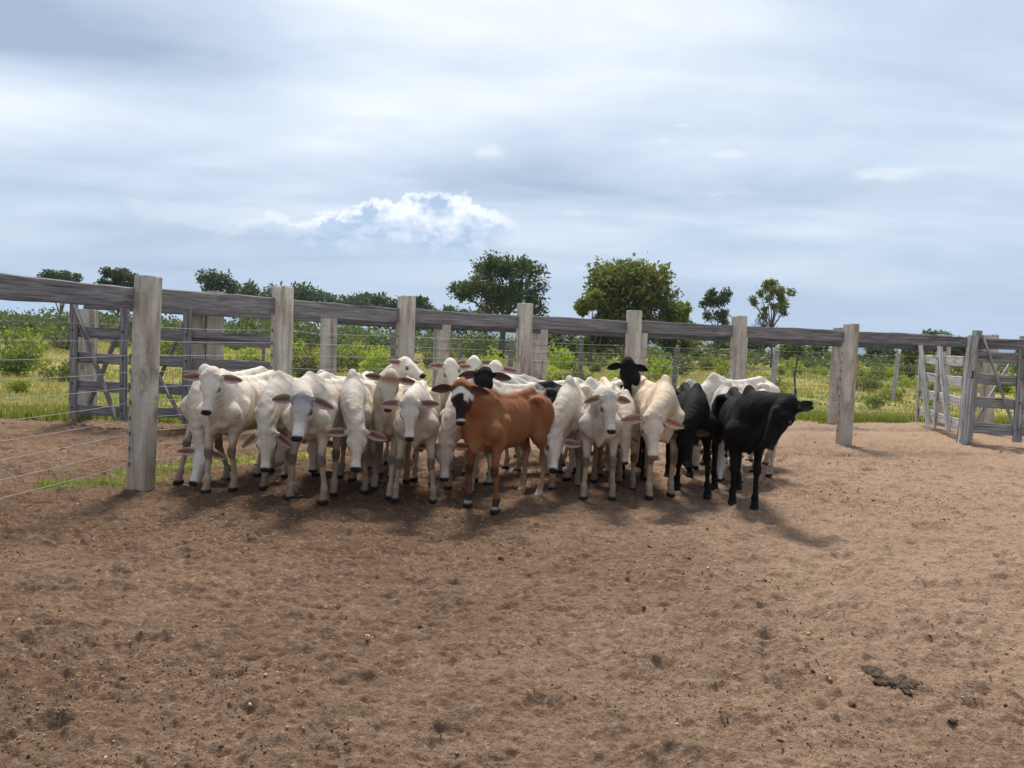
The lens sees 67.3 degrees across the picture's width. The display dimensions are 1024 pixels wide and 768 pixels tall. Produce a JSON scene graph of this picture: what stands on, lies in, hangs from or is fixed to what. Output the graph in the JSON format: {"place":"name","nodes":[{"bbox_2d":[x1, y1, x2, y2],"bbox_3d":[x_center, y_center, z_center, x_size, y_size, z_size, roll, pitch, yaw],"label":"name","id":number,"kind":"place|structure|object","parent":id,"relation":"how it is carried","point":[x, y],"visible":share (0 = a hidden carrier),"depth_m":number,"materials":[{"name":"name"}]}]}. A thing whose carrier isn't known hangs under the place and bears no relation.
{"place":"outdoors","nodes":[
{"label":"outdoors","id":0,"kind":"place"},
{"bbox_2d":[0,337,1023,767],"bbox_3d":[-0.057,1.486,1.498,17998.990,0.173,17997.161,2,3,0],"label":"ground","id":1,"kind":"structure","parent":0,"point":[340,553],"depth_m":4.46,"materials":[{"name":"brown soil"}]},
{"bbox_2d":[3,378,32,392],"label":"shrub","id":2,"kind":"object","parent":1,"relation":"on","point":[19,385],"visible":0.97,"depth_m":17.33,"materials":[{"name":"green plant"}]},
{"bbox_2d":[0,331,41,376],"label":"shrub","id":3,"kind":"object","parent":1,"relation":"on","point":[6,361],"visible":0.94,"depth_m":22.81,"materials":[{"name":"green plant"}]},
{"bbox_2d":[0,326,49,369],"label":"shrub","id":4,"kind":"object","parent":1,"relation":"on","point":[38,336],"visible":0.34,"depth_m":25.91,"materials":[{"name":"green plant"}]},
{"bbox_2d":[11,326,55,350],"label":"shrub","id":5,"kind":"object","parent":1,"relation":"on","point":[15,336],"visible":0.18,"depth_m":43.00,"materials":[{"name":"green plant"}]},
{"bbox_2d":[35,360,68,381],"bbox_3d":[-12.539,-0.363,21.657,1.448,0.678,1.202,2,3,1],"label":"shrub","id":6,"kind":"object","parent":1,"relation":"on","point":[63,370],"visible":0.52,"depth_m":21.40,"materials":[{"name":"green plant"}]},
{"bbox_2d":[42,324,67,347],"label":"shrub","id":7,"kind":"object","parent":1,"relation":"on","point":[45,334],"visible":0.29,"depth_m":50.95,"materials":[{"name":"green plant"}]},
{"bbox_2d":[36,269,82,319],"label":"tree","id":8,"kind":"object","parent":1,"relation":"on","point":[67,275],"visible":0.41,"depth_m":108.32,"materials":[{"name":"green plant"}]},
{"bbox_2d":[45,324,78,351],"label":"shrub","id":9,"kind":"object","parent":1,"relation":"on","point":[66,341],"visible":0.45,"depth_m":45.04,"materials":[{"name":"green plant"}]},
{"bbox_2d":[78,309,97,419],"bbox_3d":[-7.043,-0.201,12.772,0.255,2.082,0.231,2,3,-12],"label":"concrete post","id":10,"kind":"object","parent":1,"relation":"on","point":[89,317],"visible":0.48,"depth_m":12.66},
{"bbox_2d":[69,304,129,421],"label":"timber gate","id":11,"kind":"structure","parent":1,"relation":"on","point":[99,384],"depth_m":12.06,"materials":[{"name":"grey wood"}]},
{"bbox_2d":[93,266,138,318],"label":"tree","id":12,"kind":"object","parent":1,"relation":"on","point":[117,276],"visible":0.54,"depth_m":93.87,"materials":[{"name":"green plant"}]},
{"bbox_2d":[128,309,191,423],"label":"timber gate","id":13,"kind":"structure","parent":1,"relation":"on","point":[184,336],"depth_m":11.99,"materials":[{"name":"grey wood"}]},
{"bbox_2d":[33,450,308,489],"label":"grass","id":14,"kind":"structure","parent":1,"relation":"on","point":[157,470],"depth_m":7.87,"materials":[{"name":"green plant"}]},
{"bbox_2d":[160,341,181,354],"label":"shrub","id":15,"kind":"object","parent":1,"relation":"on","point":[177,348],"visible":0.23,"depth_m":44.27,"materials":[{"name":"green plant"}]},
{"bbox_2d":[187,292,206,425],"bbox_3d":[-5.081,-0.280,12.463,0.266,2.423,0.232,2,3,-3],"label":"concrete post","id":16,"kind":"object","parent":1,"relation":"on","point":[199,322],"visible":0.13,"depth_m":12.33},
{"bbox_2d":[84,305,319,321],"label":"gate lintel","id":17,"kind":"structure","parent":16,"relation":"attached to","point":[221,314],"depth_m":12.13,"materials":[{"name":"grey wood"}]},
{"bbox_2d":[206,291,224,358],"bbox_3d":[-4.841,-0.284,12.513,0.275,2.443,0.232,1,3,-20],"label":"concrete post","id":18,"kind":"object","parent":1,"relation":"on","point":[217,324],"visible":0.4,"depth_m":12.38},
{"bbox_2d":[194,268,239,293],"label":"tree","id":19,"kind":"object","parent":1,"relation":"on","point":[217,281],"visible":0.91,"depth_m":118.21,"materials":[{"name":"green plant"}]},
{"bbox_2d":[173,364,278,485],"bbox_3d":[-2.871,0.395,8.138,0.711,1.220,1.618,3,3,20],"label":"calf","id":20,"kind":"object","parent":1,"relation":"on","point":[191,401],"visible":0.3,"depth_m":7.54},
{"bbox_2d":[191,331,270,384],"bbox_3d":[-4.316,-0.106,12.029,1.404,1.520,0.092,2,3,4],"label":"timber hurdle","id":21,"kind":"object","parent":1,"relation":"on","point":[253,340],"visible":0.31,"depth_m":11.97,"materials":[{"name":"grey wood"}]},
{"bbox_2d":[181,366,287,493],"bbox_3d":[-2.618,0.421,7.691,0.623,1.235,1.670,3,3,14],"label":"calf","id":22,"kind":"object","parent":1,"relation":"on","point":[228,405],"visible":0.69,"depth_m":7.30},
{"bbox_2d":[226,279,259,321],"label":"tree","id":23,"kind":"object","parent":1,"relation":"on","point":[246,290],"visible":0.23,"depth_m":148.14,"materials":[{"name":"green plant"}]},
{"bbox_2d":[223,347,269,361],"bbox_3d":[-10.511,-0.930,30.230,2.452,1.149,2.036,2,3,-8],"label":"shrub","id":24,"kind":"object","parent":1,"relation":"on","point":[246,354],"visible":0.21,"depth_m":29.91,"materials":[{"name":"green plant"}]},
{"bbox_2d":[243,278,271,320],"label":"tree","id":25,"kind":"object","parent":1,"relation":"on","point":[266,294],"visible":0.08,"depth_m":156.95,"materials":[{"name":"green plant"}]},
{"bbox_2d":[242,370,346,497],"bbox_3d":[-2.127,0.456,7.734,0.596,1.199,1.696,3,3,16],"label":"calf","id":26,"kind":"object","parent":1,"relation":"on","point":[268,412],"visible":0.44,"depth_m":7.08},
{"bbox_2d":[280,280,328,327],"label":"tree","id":27,"kind":"object","parent":1,"relation":"on","point":[301,292],"visible":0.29,"depth_m":147.25,"materials":[{"name":"green plant"}]},
{"bbox_2d":[292,345,319,377],"bbox_3d":[-6.759,-0.592,25.438,1.270,1.361,1.278,0,4,-39],"label":"shrub","id":28,"kind":"object","parent":1,"relation":"on","point":[313,367],"visible":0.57,"depth_m":25.28,"materials":[{"name":"green plant"}]},
{"bbox_2d":[292,349,319,373],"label":"shrub","id":29,"kind":"object","parent":1,"relation":"on","point":[312,353],"visible":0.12,"depth_m":29.21,"materials":[{"name":"green plant"}]},
{"bbox_2d":[272,371,382,504],"bbox_3d":[-1.762,0.479,7.376,0.641,1.220,1.812,3,3,7],"label":"calf","id":30,"kind":"object","parent":1,"relation":"on","point":[312,413],"visible":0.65,"depth_m":7.01},
{"bbox_2d":[314,350,366,372],"bbox_3d":[-7.506,-0.946,32.391,2.528,1.184,2.099,3,3,21],"label":"shrub","id":31,"kind":"object","parent":1,"relation":"on","point":[342,364],"visible":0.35,"depth_m":32.31,"materials":[{"name":"green plant"}]},
{"bbox_2d":[301,370,389,472],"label":"calf","id":32,"kind":"object","parent":1,"relation":"on","point":[312,449],"visible":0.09,"depth_m":8.32},
{"bbox_2d":[337,342,363,368],"bbox_3d":[-7.522,-1.202,34.716,1.799,1.480,1.401,0,4,-35],"label":"shrub","id":33,"kind":"object","parent":1,"relation":"on","point":[347,354],"visible":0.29,"depth_m":34.81,"materials":[{"name":"green plant"}]},
{"bbox_2d":[334,291,372,305],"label":"tree","id":34,"kind":"object","parent":1,"relation":"on","point":[358,299],"visible":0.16,"depth_m":147.70,"materials":[{"name":"green plant"}]},
{"bbox_2d":[325,369,387,496],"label":"calf","id":35,"kind":"object","parent":1,"relation":"on","point":[356,410],"visible":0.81,"depth_m":7.20},
{"bbox_2d":[352,340,385,368],"bbox_3d":[-5.899,-1.092,32.670,1.634,1.739,1.624,4,4,34],"label":"shrub","id":36,"kind":"object","parent":1,"relation":"on","point":[363,347],"visible":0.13,"depth_m":32.55,"materials":[{"name":"green plant"}]},
{"bbox_2d":[358,342,389,371],"bbox_3d":[-5.481,-0.952,31.118,1.455,1.536,1.868,2,3,-6],"label":"shrub","id":37,"kind":"object","parent":1,"relation":"on","point":[374,357],"visible":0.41,"depth_m":30.70,"materials":[{"name":"green plant"}]},
{"bbox_2d":[359,291,390,331],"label":"tree","id":38,"kind":"object","parent":1,"relation":"on","point":[378,300],"visible":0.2,"depth_m":157.48,"materials":[{"name":"green plant"}]},
{"bbox_2d":[368,354,388,373],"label":"shrub","id":39,"kind":"object","parent":1,"relation":"on","point":[379,368],"visible":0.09,"depth_m":22.87,"materials":[{"name":"green plant"}]},
{"bbox_2d":[381,295,396,333],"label":"tree","id":40,"kind":"object","parent":1,"relation":"on","point":[391,303],"visible":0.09,"depth_m":162.79,"materials":[{"name":"green plant"}]},
{"bbox_2d":[365,368,418,499],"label":"calf","id":41,"kind":"object","parent":1,"relation":"on","point":[388,385],"visible":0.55,"depth_m":7.38},
{"bbox_2d":[367,356,425,469],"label":"calf","id":42,"kind":"object","parent":1,"relation":"on","point":[404,366],"visible":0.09,"depth_m":8.57},
{"bbox_2d":[380,380,440,503],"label":"calf","id":43,"kind":"object","parent":1,"relation":"on","point":[416,422],"visible":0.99,"depth_m":7.14},
{"bbox_2d":[415,294,433,333],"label":"tree","id":44,"kind":"object","parent":1,"relation":"on","point":[421,302],"visible":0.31,"depth_m":148.97,"materials":[{"name":"green plant"}]},
{"bbox_2d":[420,346,432,368],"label":"shrub","id":45,"kind":"object","parent":1,"relation":"on","point":[427,362],"visible":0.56,"depth_m":39.91,"materials":[{"name":"green plant"}]},
{"bbox_2d":[422,303,460,336],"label":"tree","id":46,"kind":"object","parent":1,"relation":"on","point":[447,308],"visible":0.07,"depth_m":156.29,"materials":[{"name":"green plant"}]},
{"bbox_2d":[428,358,470,472],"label":"calf","id":47,"kind":"object","parent":1,"relation":"on","point":[448,373],"visible":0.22,"depth_m":8.57},
{"bbox_2d":[417,376,491,493],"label":"calf","id":48,"kind":"object","parent":1,"relation":"on","point":[449,438],"visible":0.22,"depth_m":7.42},
{"bbox_2d":[451,306,492,340],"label":"tree","id":49,"kind":"object","parent":1,"relation":"on","point":[467,311],"visible":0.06,"depth_m":165.02,"materials":[{"name":"green plant"}]},
{"bbox_2d":[453,355,491,449],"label":"calf","id":50,"kind":"object","parent":1,"relation":"on","point":[474,361],"visible":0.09,"depth_m":9.55},
{"bbox_2d":[0,273,967,498],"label":"corral fence","id":51,"kind":"object","parent":1,"relation":"on","point":[146,298],"visible":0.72,"depth_m":9.46,"materials":[{"name":"wood"}]},
{"bbox_2d":[431,378,554,514],"bbox_3d":[-0.113,0.543,7.312,0.471,1.227,1.634,4,4,31],"label":"calf","id":52,"kind":"object","parent":1,"relation":"on","point":[495,423],"visible":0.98,"depth_m":7.01},
{"bbox_2d":[444,250,551,358],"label":"tree","id":53,"kind":"object","parent":1,"relation":"on","point":[500,299],"visible":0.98,"depth_m":69.80,"materials":[{"name":"green plant"}]},
{"bbox_2d":[0,303,1016,376],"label":"scrub","id":54,"kind":"object","parent":1,"relation":"on","point":[312,337],"visible":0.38,"depth_m":77.61,"materials":[{"name":"green plant"}]},
{"bbox_2d":[0,327,1016,400],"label":"pasture fence","id":55,"kind":"object","parent":1,"relation":"on","point":[773,379],"visible":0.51,"depth_m":23.92,"materials":[{"name":"grey metal"}]},
{"bbox_2d":[0,418,1023,767],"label":"crumbs","id":56,"kind":"object","parent":1,"relation":"on","point":[438,638],"visible":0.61,"depth_m":3.75,"materials":[{"name":"soil"}]},
{"bbox_2d":[6,422,1018,767],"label":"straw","id":57,"kind":"object","parent":1,"relation":"on","point":[516,648],"visible":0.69,"depth_m":3.48,"materials":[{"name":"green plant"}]},
{"bbox_2d":[458,366,574,485],"bbox_3d":[-0.023,0.444,8.429,1.665,1.309,0.802,-2,5,-51],"label":"calf","id":58,"kind":"object","parent":1,"relation":"on","point":[483,376],"visible":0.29,"depth_m":8.37},
{"bbox_2d":[474,360,580,471],"bbox_3d":[0.218,0.386,9.299,1.774,1.348,0.687,-1,4,-44],"label":"calf","id":59,"kind":"object","parent":1,"relation":"on","point":[495,365],"visible":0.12,"depth_m":9.15},
{"bbox_2d":[509,374,584,459],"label":"calf","id":60,"kind":"object","parent":1,"relation":"on","point":[527,378],"visible":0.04,"depth_m":10.20},
{"bbox_2d":[547,341,573,370],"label":"shrub","id":61,"kind":"object","parent":1,"relation":"on","point":[554,357],"visible":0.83,"depth_m":44.88,"materials":[{"name":"green plant"}]},
{"bbox_2d":[548,334,578,356],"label":"tree","id":62,"kind":"object","parent":1,"relation":"on","point":[565,339],"visible":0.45,"depth_m":78.51,"materials":[{"name":"green plant"}]},
{"bbox_2d":[544,375,590,489],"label":"calf","id":63,"kind":"object","parent":1,"relation":"on","point":[569,405],"visible":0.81,"depth_m":7.96},
{"bbox_2d":[554,364,594,380],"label":"shrub","id":64,"kind":"object","parent":1,"relation":"on","point":[574,374],"visible":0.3,"depth_m":28.89,"materials":[{"name":"green plant"}]},
{"bbox_2d":[573,287,614,363],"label":"tree","id":65,"kind":"object","parent":1,"relation":"on","point":[599,302],"visible":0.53,"depth_m":59.30,"materials":[{"name":"green plant"}]},
{"bbox_2d":[578,382,630,500],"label":"calf","id":66,"kind":"object","parent":1,"relation":"on","point":[600,423],"visible":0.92,"depth_m":7.59},
{"bbox_2d":[572,377,639,473],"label":"calf","id":67,"kind":"object","parent":1,"relation":"on","point":[592,383],"visible":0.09,"depth_m":9.18},
{"bbox_2d":[590,377,628,471],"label":"calf","id":68,"kind":"object","parent":1,"relation":"on","point":[605,452],"visible":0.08,"depth_m":9.53},
{"bbox_2d":[597,388,640,490],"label":"calf","id":69,"kind":"object","parent":1,"relation":"on","point":[631,435],"visible":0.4,"depth_m":8.14},
{"bbox_2d":[607,356,647,478],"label":"calf","id":70,"kind":"object","parent":1,"relation":"on","point":[630,369],"visible":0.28,"depth_m":8.62},
{"bbox_2d":[580,251,683,358],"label":"tree","id":71,"kind":"object","parent":1,"relation":"on","point":[640,285],"visible":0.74,"depth_m":59.90,"materials":[{"name":"green plant"}]},
{"bbox_2d":[319,318,951,424],"bbox_3d":[3.421,-0.128,15.772,14.430,2.413,0.622,1,3,-21],"label":"fence","id":72,"kind":"object","parent":1,"relation":"on","point":[328,330],"visible":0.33,"depth_m":14.95,"materials":[{"name":"grey wood"}]},
{"bbox_2d":[915,345,964,430],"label":"timber gate","id":73,"kind":"structure","parent":72,"relation":"attached to","point":[945,398],"depth_m":16.08,"materials":[{"name":"grey wood"}]},
{"bbox_2d":[615,375,684,499],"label":"calf","id":74,"kind":"object","parent":1,"relation":"on","point":[660,416],"visible":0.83,"depth_m":7.70},
{"bbox_2d":[646,356,681,379],"bbox_3d":[7.132,-0.709,37.347,2.844,1.332,2.361,4,4,36],"label":"shrub","id":75,"kind":"object","parent":1,"relation":"on","point":[657,369],"visible":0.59,"depth_m":36.72,"materials":[{"name":"green plant"}]},
{"bbox_2d":[652,299,695,364],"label":"tree","id":76,"kind":"object","parent":1,"relation":"on","point":[680,313],"visible":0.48,"depth_m":63.29,"materials":[{"name":"green plant"}]},
{"bbox_2d":[653,358,698,377],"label":"shrub","id":77,"kind":"object","parent":1,"relation":"on","point":[681,369],"visible":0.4,"depth_m":42.07,"materials":[{"name":"green plant"}]},
{"bbox_2d":[664,382,716,498],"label":"calf","id":78,"kind":"object","parent":1,"relation":"on","point":[699,423],"visible":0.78,"depth_m":8.06},
{"bbox_2d":[677,340,711,357],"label":"tree","id":79,"kind":"object","parent":1,"relation":"on","point":[699,343],"visible":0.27,"depth_m":88.05,"materials":[{"name":"green plant"}]},
{"bbox_2d":[697,353,714,370],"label":"shrub","id":80,"kind":"object","parent":1,"relation":"on","point":[706,364],"visible":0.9,"depth_m":55.86,"materials":[{"name":"green plant"}]},
{"bbox_2d":[697,286,732,357],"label":"tree","id":81,"kind":"object","parent":1,"relation":"on","point":[711,298],"visible":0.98,"depth_m":77.26,"materials":[{"name":"green plant"}]},
{"bbox_2d":[701,380,732,473],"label":"calf","id":82,"kind":"object","parent":1,"relation":"on","point":[725,387],"visible":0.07,"depth_m":9.73},
{"bbox_2d":[706,341,729,352],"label":"tree","id":83,"kind":"object","parent":1,"relation":"on","point":[724,345],"visible":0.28,"depth_m":96.76,"materials":[{"name":"green plant"}]},
{"bbox_2d":[712,357,728,375],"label":"shrub","id":84,"kind":"object","parent":1,"relation":"on","point":[720,370],"visible":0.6,"depth_m":45.17,"materials":[{"name":"green plant"}]},
{"bbox_2d":[692,373,779,469],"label":"calf","id":85,"kind":"object","parent":1,"relation":"on","point":[712,383],"visible":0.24,"depth_m":10.22},
{"bbox_2d":[699,389,777,482],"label":"calf","id":86,"kind":"object","parent":1,"relation":"on","point":[722,461],"visible":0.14,"depth_m":8.76},
{"bbox_2d":[711,385,813,509],"bbox_3d":[2.374,0.611,7.788,0.613,1.229,1.943,2,3,-4],"label":"calf","id":87,"kind":"object","parent":1,"relation":"on","point":[750,419],"visible":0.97,"depth_m":7.45},
{"bbox_2d":[747,277,796,367],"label":"tree","id":88,"kind":"object","parent":1,"relation":"on","point":[781,305],"visible":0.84,"depth_m":75.10,"materials":[{"name":"green plant"}]},
{"bbox_2d":[760,375,793,392],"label":"shrub","id":89,"kind":"object","parent":1,"relation":"on","point":[780,386],"visible":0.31,"depth_m":28.66,"materials":[{"name":"green plant"}]},
{"bbox_2d":[775,344,808,359],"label":"tree","id":90,"kind":"object","parent":1,"relation":"on","point":[784,351],"visible":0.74,"depth_m":77.99,"materials":[{"name":"green plant"}]},
{"bbox_2d":[787,357,807,373],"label":"shrub","id":91,"kind":"object","parent":1,"relation":"on","point":[800,366],"visible":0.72,"depth_m":56.78,"materials":[{"name":"green plant"}]},
{"bbox_2d":[803,345,831,358],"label":"tree","id":92,"kind":"object","parent":1,"relation":"on","point":[817,349],"visible":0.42,"depth_m":87.75,"materials":[{"name":"green plant"}]},
{"bbox_2d":[856,371,886,390],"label":"shrub","id":93,"kind":"object","parent":1,"relation":"on","point":[868,384],"visible":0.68,"depth_m":33.49,"materials":[{"name":"green plant"}]},
{"bbox_2d":[859,389,886,408],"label":"shrub","id":94,"kind":"object","parent":1,"relation":"on","point":[875,401],"visible":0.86,"depth_m":22.51,"materials":[{"name":"green plant"}]},
{"bbox_2d":[861,665,884,678],"bbox_3d":[1.774,1.415,3.765,0.117,0.053,0.132,0,4,-33],"label":"dung","id":95,"kind":"object","parent":1,"relation":"on","point":[875,672],"visible":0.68,"depth_m":3.75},
{"bbox_2d":[865,360,888,379],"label":"shrub","id":96,"kind":"object","parent":1,"relation":"on","point":[881,373],"visible":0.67,"depth_m":48.82,"materials":[{"name":"green plant"}]},
{"bbox_2d":[858,348,897,367],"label":"tree","id":97,"kind":"object","parent":1,"relation":"on","point":[879,351],"visible":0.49,"depth_m":96.37,"materials":[{"name":"green plant"}]},
{"bbox_2d":[874,382,909,400],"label":"shrub","id":98,"kind":"object","parent":1,"relation":"on","point":[885,390],"visible":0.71,"depth_m":27.78,"materials":[{"name":"green plant"}]},
{"bbox_2d":[872,674,919,696],"bbox_3d":[1.834,1.424,3.663,0.178,0.057,0.189,5,4,43],"label":"dung","id":99,"kind":"object","parent":1,"relation":"on","point":[902,682],"visible":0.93,"depth_m":3.63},
{"bbox_2d":[889,374,920,386],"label":"shrub","id":100,"kind":"object","parent":1,"relation":"on","point":[907,383],"visible":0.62,"depth_m":39.99,"materials":[{"name":"green plant"}]},
{"bbox_2d":[893,358,917,380],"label":"shrub","id":101,"kind":"object","parent":1,"relation":"on","point":[908,368],"visible":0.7,"depth_m":49.98,"materials":[{"name":"green plant"}]},
{"bbox_2d":[900,332,935,367],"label":"tree","id":102,"kind":"object","parent":1,"relation":"on","point":[913,353],"visible":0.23,"depth_m":79.60,"materials":[{"name":"green plant"}]},
{"bbox_2d":[921,328,966,355],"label":"tree","id":103,"kind":"object","parent":1,"relation":"on","point":[956,351],"visible":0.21,"depth_m":87.97,"materials":[{"name":"green plant"}]},
{"bbox_2d":[956,330,982,444],"bbox_3d":[8.480,0.154,14.279,0.404,2.306,0.236,0,4,-40],"label":"gate post","id":104,"kind":"object","parent":1,"relation":"on","point":[969,391],"visible":0.9,"depth_m":14.20,"materials":[{"name":"grey wood"}]},
{"bbox_2d":[973,335,1023,442],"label":"timber gate","id":105,"kind":"structure","parent":104,"relation":"attached to","point":[1013,429],"depth_m":14.10,"materials":[{"name":"grey wood"}]},
{"bbox_2d":[978,338,1023,349],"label":"gate lintel","id":106,"kind":"structure","parent":104,"relation":"attached to","point":[1008,344],"depth_m":13.88,"materials":[{"name":"grey wood"}]},
{"bbox_2d":[978,335,998,422],"bbox_3d":[10.156,0.126,16.410,0.214,2.354,0.235,2,3,-12],"label":"concrete post","id":107,"kind":"object","parent":1,"relation":"on","point":[987,415],"visible":0.45,"depth_m":16.32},
{"bbox_2d":[0,336,1023,424],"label":"grass","id":108,"kind":"structure","parent":0,"point":[693,376],"depth_m":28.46,"materials":[{"name":"green plant"}]},
{"bbox_2d":[0,0,1023,338],"label":"sky","id":109,"kind":"structure","parent":0,"point":[864,158],"materials":[{"name":"blue"}]},
{"bbox_2d":[14,315,1015,354],"bbox_3d":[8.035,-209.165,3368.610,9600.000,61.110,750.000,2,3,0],"label":"hills","id":110,"kind":"structure","parent":0,"point":[861,351],"depth_m":3110.60,"materials":[{"name":"green plant"}]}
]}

